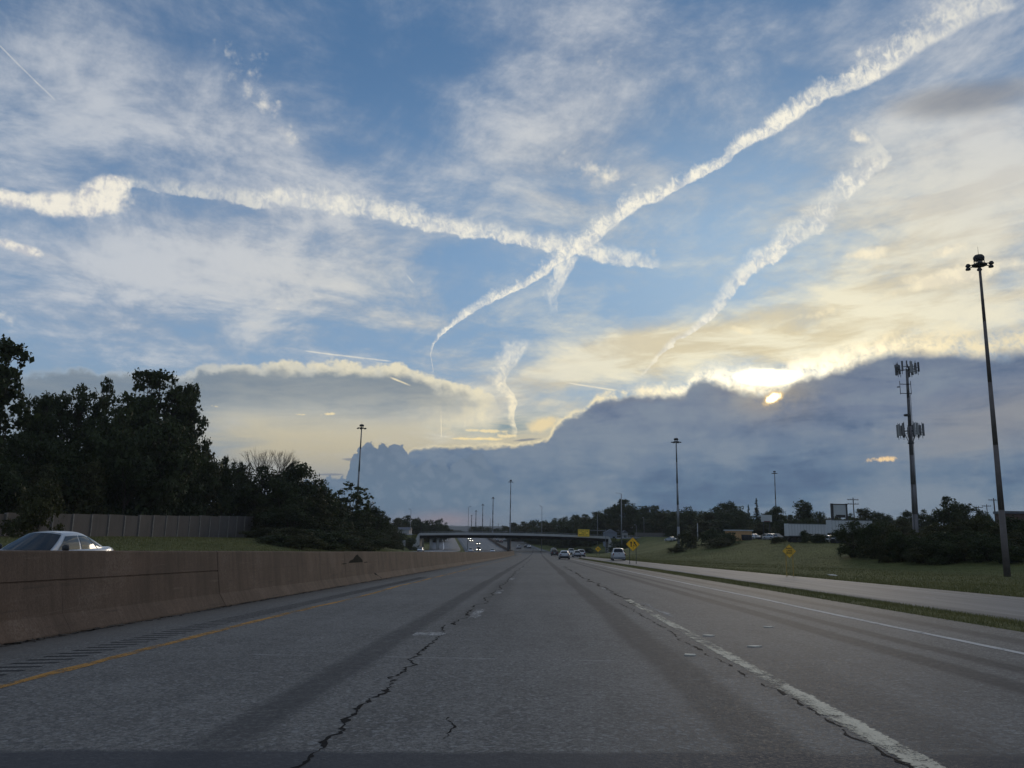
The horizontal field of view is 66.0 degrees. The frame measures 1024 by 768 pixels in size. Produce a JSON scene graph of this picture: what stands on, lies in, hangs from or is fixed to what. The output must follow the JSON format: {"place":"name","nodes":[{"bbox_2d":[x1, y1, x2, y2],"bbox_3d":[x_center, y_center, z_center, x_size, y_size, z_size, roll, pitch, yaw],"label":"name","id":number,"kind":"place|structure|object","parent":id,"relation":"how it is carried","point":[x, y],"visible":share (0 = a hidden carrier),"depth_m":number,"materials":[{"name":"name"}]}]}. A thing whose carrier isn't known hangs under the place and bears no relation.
{"place":"outdoors","nodes":[
{"label":"outdoors","id":0,"kind":"place"},
{"bbox_2d":[409,538,459,551],"bbox_3d":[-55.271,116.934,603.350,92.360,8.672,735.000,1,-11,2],"label":"slip road","id":1,"kind":"structure","parent":0,"point":[451,545],"depth_m":380.63,"materials":[{"name":"asphalt"}]},
{"bbox_2d":[453,532,506,551],"bbox_3d":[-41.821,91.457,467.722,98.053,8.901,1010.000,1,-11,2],"label":"opposite road","id":2,"kind":"structure","parent":0,"point":[486,545],"depth_m":408.95,"materials":[{"name":"asphalt"}]},
{"bbox_2d":[0,531,114,550],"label":"sedan car","id":3,"kind":"object","parent":2,"relation":"on","point":[55,540],"visible":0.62,"depth_m":23.33,"materials":[{"name":"white paint"}]},
{"bbox_2d":[0,532,1023,767],"bbox_3d":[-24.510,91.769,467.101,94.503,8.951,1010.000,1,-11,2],"label":"road","id":4,"kind":"structure","parent":0,"point":[545,660],"depth_m":7.55,"materials":[{"name":"asphalt"}]},
{"bbox_2d":[0,579,418,674],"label":"rumble strip","id":5,"kind":"object","parent":4,"relation":"on","point":[275,610],"visible":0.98,"depth_m":11.75,"materials":[{"name":"asphalt"}]},
{"bbox_2d":[0,569,437,646],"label":"grit","id":6,"kind":"object","parent":4,"relation":"on","point":[59,635],"visible":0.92,"depth_m":13.92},
{"bbox_2d":[0,569,466,687],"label":"edge line","id":7,"kind":"object","parent":4,"relation":"on","point":[82,665],"visible":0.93,"depth_m":10.05,"materials":[{"name":"yellow paint"}]},
{"bbox_2d":[0,532,514,644],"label":"concrete barrier","id":8,"kind":"object","parent":4,"relation":"on","point":[51,593],"visible":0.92,"depth_m":15.16,"materials":[{"name":"concrete"}]},
{"bbox_2d":[291,625,444,767],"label":"seam crack","id":9,"kind":"object","parent":4,"relation":"on","point":[324,742],"visible":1,"depth_m":6.04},
{"bbox_2d":[619,603,913,767],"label":"seam crack","id":10,"kind":"object","parent":4,"relation":"on","point":[875,746],"visible":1,"depth_m":5.80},
{"bbox_2d":[626,600,945,767],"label":"lane line","id":11,"kind":"object","parent":4,"relation":"on","point":[875,737],"visible":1,"depth_m":5.86,"materials":[{"name":"white paint"}]},
{"bbox_2d":[620,569,1023,654],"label":"edge line","id":12,"kind":"object","parent":4,"relation":"on","point":[994,647],"visible":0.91,"depth_m":13.48,"materials":[{"name":"white paint"}]},
{"bbox_2d":[0,532,1023,631],"bbox_3d":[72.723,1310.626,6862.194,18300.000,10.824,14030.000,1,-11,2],"label":"ground","id":13,"kind":"structure","parent":0,"point":[651,544],"depth_m":97.60,"materials":[{"name":"plant"}]},
{"bbox_2d":[0,334,41,513],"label":"tall tree","id":14,"kind":"object","parent":13,"relation":"on","point":[9,348],"visible":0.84,"depth_m":95.15,"materials":[{"name":"green plant"}]},
{"bbox_2d":[0,476,68,537],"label":"shrub","id":15,"kind":"object","parent":13,"relation":"on","point":[42,504],"visible":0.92,"depth_m":70.85,"materials":[{"name":"green plant"}]},
{"bbox_2d":[4,393,72,484],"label":"oak tree","id":16,"kind":"object","parent":13,"relation":"on","point":[41,406],"visible":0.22,"depth_m":112.57,"materials":[{"name":"green plant"}]},
{"bbox_2d":[4,431,75,511],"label":"leafy tree","id":17,"kind":"object","parent":13,"relation":"on","point":[21,445],"visible":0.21,"depth_m":101.52,"materials":[{"name":"green plant"}]},
{"bbox_2d":[20,383,108,466],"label":"oak tree","id":18,"kind":"object","parent":13,"relation":"on","point":[65,417],"visible":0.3,"depth_m":123.18,"materials":[{"name":"green plant"}]},
{"bbox_2d":[82,375,115,447],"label":"tall tree","id":19,"kind":"object","parent":13,"relation":"on","point":[106,388],"visible":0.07,"depth_m":136.36,"materials":[{"name":"green plant"}]},
{"bbox_2d":[80,403,156,512],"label":"leafy tree","id":20,"kind":"object","parent":13,"relation":"on","point":[110,436],"visible":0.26,"depth_m":114.52,"materials":[{"name":"green plant"}]},
{"bbox_2d":[0,512,253,537],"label":"sound wall","id":21,"kind":"structure","parent":13,"relation":"on","point":[95,525],"depth_m":101.47,"materials":[{"name":"concrete"}]},
{"bbox_2d":[95,367,210,502],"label":"oak tree","id":22,"kind":"object","parent":13,"relation":"on","point":[147,407],"visible":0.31,"depth_m":130.39,"materials":[{"name":"green plant"}]},
{"bbox_2d":[128,415,203,515],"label":"leafy tree","id":23,"kind":"object","parent":13,"relation":"on","point":[174,461],"visible":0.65,"depth_m":116.51,"materials":[{"name":"green plant"}]},
{"bbox_2d":[156,460,207,515],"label":"dense tree","id":24,"kind":"object","parent":13,"relation":"on","point":[192,510],"visible":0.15,"depth_m":123.76,"materials":[{"name":"green plant"}]},
{"bbox_2d":[152,382,213,499],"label":"oak tree","id":25,"kind":"object","parent":13,"relation":"on","point":[190,388],"visible":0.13,"depth_m":134.11,"materials":[{"name":"green plant"}]},
{"bbox_2d":[0,536,390,551],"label":"grass","id":26,"kind":"structure","parent":13,"relation":"on","point":[160,538],"depth_m":87.69,"materials":[{"name":"plant"}]},
{"bbox_2d":[178,432,223,515],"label":"leafy tree","id":27,"kind":"object","parent":13,"relation":"on","point":[213,477],"visible":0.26,"depth_m":129.45,"materials":[{"name":"green plant"}]},
{"bbox_2d":[194,445,229,515],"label":"dense tree","id":28,"kind":"object","parent":13,"relation":"on","point":[210,508],"visible":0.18,"depth_m":132.60,"materials":[{"name":"green plant"}]},
{"bbox_2d":[213,456,233,515],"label":"tall tree","id":29,"kind":"object","parent":13,"relation":"on","point":[226,484],"visible":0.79,"depth_m":134.23,"materials":[{"name":"green plant"}]},
{"bbox_2d":[209,461,243,515],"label":"leafy tree","id":30,"kind":"object","parent":13,"relation":"on","point":[234,496],"visible":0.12,"depth_m":141.15,"materials":[{"name":"green plant"}]},
{"bbox_2d":[216,459,254,515],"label":"leafy tree","id":31,"kind":"object","parent":13,"relation":"on","point":[241,476],"visible":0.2,"depth_m":149.91,"materials":[{"name":"green plant"}]},
{"bbox_2d":[233,463,283,515],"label":"leafy tree","id":32,"kind":"object","parent":13,"relation":"on","point":[248,492],"visible":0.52,"depth_m":144.82,"materials":[{"name":"green plant"}]},
{"bbox_2d":[238,526,280,537],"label":"shrub","id":33,"kind":"object","parent":13,"relation":"on","point":[254,533],"visible":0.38,"depth_m":128.35,"materials":[{"name":"green plant"}]},
{"bbox_2d":[229,447,298,494],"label":"bare tree","id":34,"kind":"object","parent":13,"relation":"on","point":[269,462],"visible":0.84,"depth_m":149.85,"materials":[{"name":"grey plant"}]},
{"bbox_2d":[246,505,282,537],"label":"dense tree","id":35,"kind":"object","parent":13,"relation":"on","point":[262,509],"visible":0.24,"depth_m":138.09,"materials":[{"name":"green plant"}]},
{"bbox_2d":[255,534,292,546],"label":"shrub","id":36,"kind":"object","parent":13,"relation":"on","point":[273,539],"visible":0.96,"depth_m":109.78,"materials":[{"name":"green plant"}]},
{"bbox_2d":[242,477,316,529],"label":"dense tree","id":37,"kind":"object","parent":13,"relation":"on","point":[262,500],"visible":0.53,"depth_m":142.11,"materials":[{"name":"green plant"}]},
{"bbox_2d":[252,503,316,537],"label":"dense tree","id":38,"kind":"object","parent":13,"relation":"on","point":[298,516],"visible":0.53,"depth_m":136.08,"materials":[{"name":"green plant"}]},
{"bbox_2d":[263,526,318,547],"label":"shrub","id":39,"kind":"object","parent":13,"relation":"on","point":[291,533],"visible":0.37,"depth_m":116.86,"materials":[{"name":"green plant"}]},
{"bbox_2d":[267,461,332,527],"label":"leafy tree","id":40,"kind":"object","parent":13,"relation":"on","point":[293,476],"visible":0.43,"depth_m":148.19,"materials":[{"name":"green plant"}]},
{"bbox_2d":[281,534,330,549],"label":"shrub","id":41,"kind":"object","parent":13,"relation":"on","point":[297,540],"visible":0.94,"depth_m":109.84,"materials":[{"name":"green plant"}]},
{"bbox_2d":[293,493,335,531],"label":"dense tree","id":42,"kind":"object","parent":13,"relation":"on","point":[319,512],"visible":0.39,"depth_m":146.11,"materials":[{"name":"green plant"}]},
{"bbox_2d":[304,479,342,525],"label":"leafy tree","id":43,"kind":"object","parent":13,"relation":"on","point":[330,499],"visible":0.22,"depth_m":151.57,"materials":[{"name":"green plant"}]},
{"bbox_2d":[300,528,353,550],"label":"shrub","id":44,"kind":"object","parent":13,"relation":"on","point":[325,537],"visible":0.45,"depth_m":122.69,"materials":[{"name":"green plant"}]},
{"bbox_2d":[331,498,355,530],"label":"dense tree","id":45,"kind":"object","parent":13,"relation":"on","point":[343,515],"visible":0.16,"depth_m":159.00,"materials":[{"name":"green plant"}]},
{"bbox_2d":[328,532,361,548],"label":"shrub","id":46,"kind":"object","parent":13,"relation":"on","point":[349,542],"visible":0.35,"depth_m":128.02,"materials":[{"name":"green plant"}]},
{"bbox_2d":[333,481,375,529],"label":"slender tree","id":47,"kind":"object","parent":13,"relation":"on","point":[356,496],"visible":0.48,"depth_m":170.35,"materials":[{"name":"green plant"}]},
{"bbox_2d":[346,534,377,551],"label":"shrub","id":48,"kind":"object","parent":13,"relation":"on","point":[366,546],"visible":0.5,"depth_m":136.65,"materials":[{"name":"green plant"}]},
{"bbox_2d":[351,491,377,529],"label":"slender tree","id":49,"kind":"object","parent":13,"relation":"on","point":[368,517],"visible":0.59,"depth_m":176.18,"materials":[{"name":"green plant"}]},
{"bbox_2d":[349,511,383,539],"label":"dense tree","id":50,"kind":"object","parent":13,"relation":"on","point":[366,532],"visible":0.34,"depth_m":168.77,"materials":[{"name":"green plant"}]},
{"bbox_2d":[353,537,390,551],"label":"shrub","id":51,"kind":"object","parent":13,"relation":"on","point":[375,541],"visible":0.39,"depth_m":148.88,"materials":[{"name":"green plant"}]},
{"bbox_2d":[358,505,390,536],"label":"leafy tree","id":52,"kind":"object","parent":13,"relation":"on","point":[375,512],"visible":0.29,"depth_m":182.86,"materials":[{"name":"green plant"}]},
{"bbox_2d":[410,531,615,552],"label":"overpass bridge","id":53,"kind":"structure","parent":13,"relation":"on","point":[420,537],"depth_m":338.70,"materials":[{"name":"concrete"}]},
{"bbox_2d":[531,522,554,544],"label":"dense tree","id":54,"kind":"object","parent":13,"relation":"on","point":[546,529],"visible":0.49,"depth_m":420.29,"materials":[{"name":"green plant"}]},
{"bbox_2d":[549,524,576,547],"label":"dense tree","id":55,"kind":"object","parent":13,"relation":"on","point":[562,544],"visible":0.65,"depth_m":388.85,"materials":[{"name":"green plant"}]},
{"bbox_2d":[572,522,600,546],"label":"dense tree","id":56,"kind":"object","parent":13,"relation":"on","point":[587,526],"visible":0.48,"depth_m":380.33,"materials":[{"name":"green plant"}]},
{"bbox_2d":[589,515,613,541],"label":"dense tree","id":57,"kind":"object","parent":13,"relation":"on","point":[600,523],"visible":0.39,"depth_m":386.52,"materials":[{"name":"green plant"}]},
{"bbox_2d":[600,519,636,537],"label":"dense tree","id":58,"kind":"object","parent":13,"relation":"on","point":[625,526],"visible":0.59,"depth_m":370.27,"materials":[{"name":"green plant"}]},
{"bbox_2d":[603,499,634,527],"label":"oak tree","id":59,"kind":"object","parent":13,"relation":"on","point":[615,511],"visible":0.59,"depth_m":379.93,"materials":[{"name":"green plant"}]},
{"bbox_2d":[619,503,640,529],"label":"leafy tree","id":60,"kind":"object","parent":13,"relation":"on","point":[633,510],"visible":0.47,"depth_m":375.82,"materials":[{"name":"green plant"}]},
{"bbox_2d":[629,512,655,536],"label":"dense tree","id":61,"kind":"object","parent":13,"relation":"on","point":[639,521],"visible":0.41,"depth_m":356.75,"materials":[{"name":"green plant"}]},
{"bbox_2d":[645,512,673,532],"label":"dense tree","id":62,"kind":"object","parent":13,"relation":"on","point":[661,517],"visible":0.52,"depth_m":342.04,"materials":[{"name":"green plant"}]},
{"bbox_2d":[657,511,681,536],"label":"dense tree","id":63,"kind":"object","parent":13,"relation":"on","point":[670,517],"visible":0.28,"depth_m":332.79,"materials":[{"name":"green plant"}]},
{"bbox_2d":[671,438,681,546],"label":"mast light","id":64,"kind":"object","parent":13,"relation":"on","point":[678,524],"visible":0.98,"depth_m":197.02,"materials":[{"name":"metal"}]},
{"bbox_2d":[665,520,693,537],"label":"dense tree","id":65,"kind":"object","parent":13,"relation":"on","point":[674,526],"visible":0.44,"depth_m":292.38,"materials":[{"name":"green plant"}]},
{"bbox_2d":[670,512,701,535],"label":"dense tree","id":66,"kind":"object","parent":13,"relation":"on","point":[690,518],"visible":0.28,"depth_m":307.86,"materials":[{"name":"green plant"}]},
{"bbox_2d":[673,530,700,548],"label":"shrub","id":67,"kind":"object","parent":13,"relation":"on","point":[686,535],"visible":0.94,"depth_m":184.21,"materials":[{"name":"green plant"}]},
{"bbox_2d":[684,520,715,537],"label":"dense tree","id":68,"kind":"object","parent":13,"relation":"on","point":[703,525],"visible":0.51,"depth_m":272.10,"materials":[{"name":"green plant"}]},
{"bbox_2d":[698,528,722,543],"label":"shrub","id":69,"kind":"object","parent":13,"relation":"on","point":[707,535],"visible":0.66,"depth_m":179.04,"materials":[{"name":"green plant"}]},
{"bbox_2d":[699,537,732,548],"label":"shrub","id":70,"kind":"object","parent":13,"relation":"on","point":[715,542],"visible":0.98,"depth_m":166.80,"materials":[{"name":"green plant"}]},
{"bbox_2d":[700,519,737,537],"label":"dense tree","id":71,"kind":"object","parent":13,"relation":"on","point":[721,524],"visible":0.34,"depth_m":261.72,"materials":[{"name":"green plant"}]},
{"bbox_2d":[713,501,740,518],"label":"leafy tree","id":72,"kind":"object","parent":13,"relation":"on","point":[727,506],"visible":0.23,"depth_m":302.21,"materials":[{"name":"green plant"}]},
{"bbox_2d":[724,530,752,540],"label":"shop","id":73,"kind":"structure","parent":13,"relation":"on","point":[743,535],"depth_m":194.69,"materials":[{"name":"brick"}]},
{"bbox_2d":[725,517,756,529],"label":"dense tree","id":74,"kind":"object","parent":13,"relation":"on","point":[735,523],"visible":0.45,"depth_m":255.11,"materials":[{"name":"green plant"}]},
{"bbox_2d":[748,523,777,535],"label":"dense tree","id":75,"kind":"object","parent":13,"relation":"on","point":[758,530],"visible":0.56,"depth_m":242.60,"materials":[{"name":"green plant"}]},
{"bbox_2d":[763,506,789,530],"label":"leafy tree","id":76,"kind":"object","parent":13,"relation":"on","point":[775,512],"visible":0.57,"depth_m":266.93,"materials":[{"name":"green plant"}]},
{"bbox_2d":[767,519,794,539],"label":"dense tree","id":77,"kind":"object","parent":13,"relation":"on","point":[781,527],"visible":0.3,"depth_m":232.93,"materials":[{"name":"green plant"}]},
{"bbox_2d":[579,558,1023,631],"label":"grass","id":78,"kind":"structure","parent":13,"relation":"on","point":[1011,621],"depth_m":20.44,"materials":[{"name":"plant"}]},
{"bbox_2d":[791,498,814,523],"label":"dense tree","id":79,"kind":"object","parent":13,"relation":"on","point":[802,513],"visible":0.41,"depth_m":258.25,"materials":[{"name":"green plant"}]},
{"bbox_2d":[585,539,1023,596],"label":"grass","id":80,"kind":"structure","parent":13,"relation":"on","point":[1005,588],"depth_m":69.67,"materials":[{"name":"plant"}]},
{"bbox_2d":[784,523,827,542],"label":"semi trailer","id":81,"kind":"object","parent":13,"relation":"on","point":[792,531],"visible":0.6,"depth_m":159.29,"materials":[{"name":"metal"}]},
{"bbox_2d":[802,533,832,542],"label":"shrub","id":82,"kind":"object","parent":13,"relation":"on","point":[818,538],"visible":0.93,"depth_m":144.15,"materials":[{"name":"green plant"}]},
{"bbox_2d":[830,503,848,537],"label":"billboard","id":83,"kind":"object","parent":13,"relation":"on","point":[839,510],"visible":0.74,"depth_m":180.31,"materials":[{"name":"metal"}]},
{"bbox_2d":[826,520,871,542],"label":"semi trailer","id":84,"kind":"object","parent":13,"relation":"on","point":[831,525],"visible":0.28,"depth_m":144.64,"materials":[{"name":"metal"}]},
{"bbox_2d":[831,519,869,557],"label":"dense tree","id":85,"kind":"object","parent":13,"relation":"on","point":[847,548],"visible":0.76,"depth_m":104.50,"materials":[{"name":"green plant"}]},
{"bbox_2d":[853,522,886,558],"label":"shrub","id":86,"kind":"object","parent":13,"relation":"on","point":[867,532],"visible":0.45,"depth_m":100.40,"materials":[{"name":"green plant"}]},
{"bbox_2d":[862,534,891,562],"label":"shrub","id":87,"kind":"object","parent":13,"relation":"on","point":[875,548],"visible":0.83,"depth_m":94.55,"materials":[{"name":"green plant"}]},
{"bbox_2d":[880,531,921,562],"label":"shrub","id":88,"kind":"object","parent":13,"relation":"on","point":[904,543],"visible":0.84,"depth_m":92.33,"materials":[{"name":"green plant"}]},
{"bbox_2d":[885,518,921,538],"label":"dense tree","id":89,"kind":"object","parent":13,"relation":"on","point":[903,524],"visible":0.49,"depth_m":193.07,"materials":[{"name":"green plant"}]},
{"bbox_2d":[894,360,924,532],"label":"cell tower","id":90,"kind":"structure","parent":13,"relation":"on","point":[913,430],"depth_m":152.88,"materials":[{"name":"metal"}]},
{"bbox_2d":[908,509,932,537],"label":"leafy tree","id":91,"kind":"object","parent":13,"relation":"on","point":[922,522],"visible":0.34,"depth_m":222.22,"materials":[{"name":"green plant"}]},
{"bbox_2d":[918,522,953,537],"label":"shrub","id":92,"kind":"object","parent":13,"relation":"on","point":[926,531],"visible":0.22,"depth_m":100.39,"materials":[{"name":"green plant"}]},
{"bbox_2d":[923,541,967,564],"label":"shrub","id":93,"kind":"object","parent":13,"relation":"on","point":[947,549],"visible":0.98,"depth_m":85.23,"materials":[{"name":"green plant"}]},
{"bbox_2d":[927,496,969,527],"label":"leafy tree","id":94,"kind":"object","parent":13,"relation":"on","point":[946,514],"visible":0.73,"depth_m":169.37,"materials":[{"name":"green plant"}]},
{"bbox_2d":[948,502,992,529],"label":"leafy tree","id":95,"kind":"object","parent":13,"relation":"on","point":[967,507],"visible":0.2,"depth_m":173.79,"materials":[{"name":"green plant"}]},
{"bbox_2d":[953,516,993,534],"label":"shrub","id":96,"kind":"object","parent":13,"relation":"on","point":[976,525],"visible":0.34,"depth_m":98.13,"materials":[{"name":"green plant"}]},
{"bbox_2d":[965,253,1010,576],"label":"mast light","id":97,"kind":"object","parent":13,"relation":"on","point":[978,258],"visible":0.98,"depth_m":68.94,"materials":[{"name":"metal"}]},
{"bbox_2d":[965,532,1010,562],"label":"shrub","id":98,"kind":"object","parent":13,"relation":"on","point":[985,540],"visible":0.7,"depth_m":84.10,"materials":[{"name":"green plant"}]},
{"bbox_2d":[978,523,1015,543],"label":"shrub","id":99,"kind":"object","parent":13,"relation":"on","point":[995,526],"visible":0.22,"depth_m":92.12,"materials":[{"name":"green plant"}]},
{"bbox_2d":[982,515,1023,537],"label":"shrub","id":100,"kind":"object","parent":13,"relation":"on","point":[1011,524],"visible":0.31,"depth_m":94.22,"materials":[{"name":"green plant"}]},
{"bbox_2d":[983,540,1023,563],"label":"shrub","id":101,"kind":"object","parent":13,"relation":"on","point":[1014,552],"visible":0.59,"depth_m":80.22,"materials":[{"name":"green plant"}]},
{"bbox_2d":[993,511,1023,523],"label":"building","id":102,"kind":"structure","parent":13,"relation":"on","point":[1019,514],"depth_m":125.77,"materials":[{"name":"brick"}]},
{"bbox_2d":[1000,528,1023,554],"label":"shrub","id":103,"kind":"object","parent":13,"relation":"on","point":[1017,538],"visible":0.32,"depth_m":84.58,"materials":[{"name":"green plant"}]},
{"bbox_2d":[0,0,1023,526],"label":"sky","id":104,"kind":"structure","parent":0,"point":[544,247],"materials":[{"name":"blue"}]},
{"bbox_2d":[518,541,1023,621],"bbox_3d":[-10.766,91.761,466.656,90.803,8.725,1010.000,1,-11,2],"label":"ramp road","id":105,"kind":"structure","parent":0,"point":[1004,607],"depth_m":36.38,"materials":[{"name":"concrete"}]},
{"bbox_2d":[610,548,625,560],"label":"car","id":106,"kind":"object","parent":105,"relation":"on","point":[618,553],"visible":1,"depth_m":120.54,"materials":[{"name":"white paint"}]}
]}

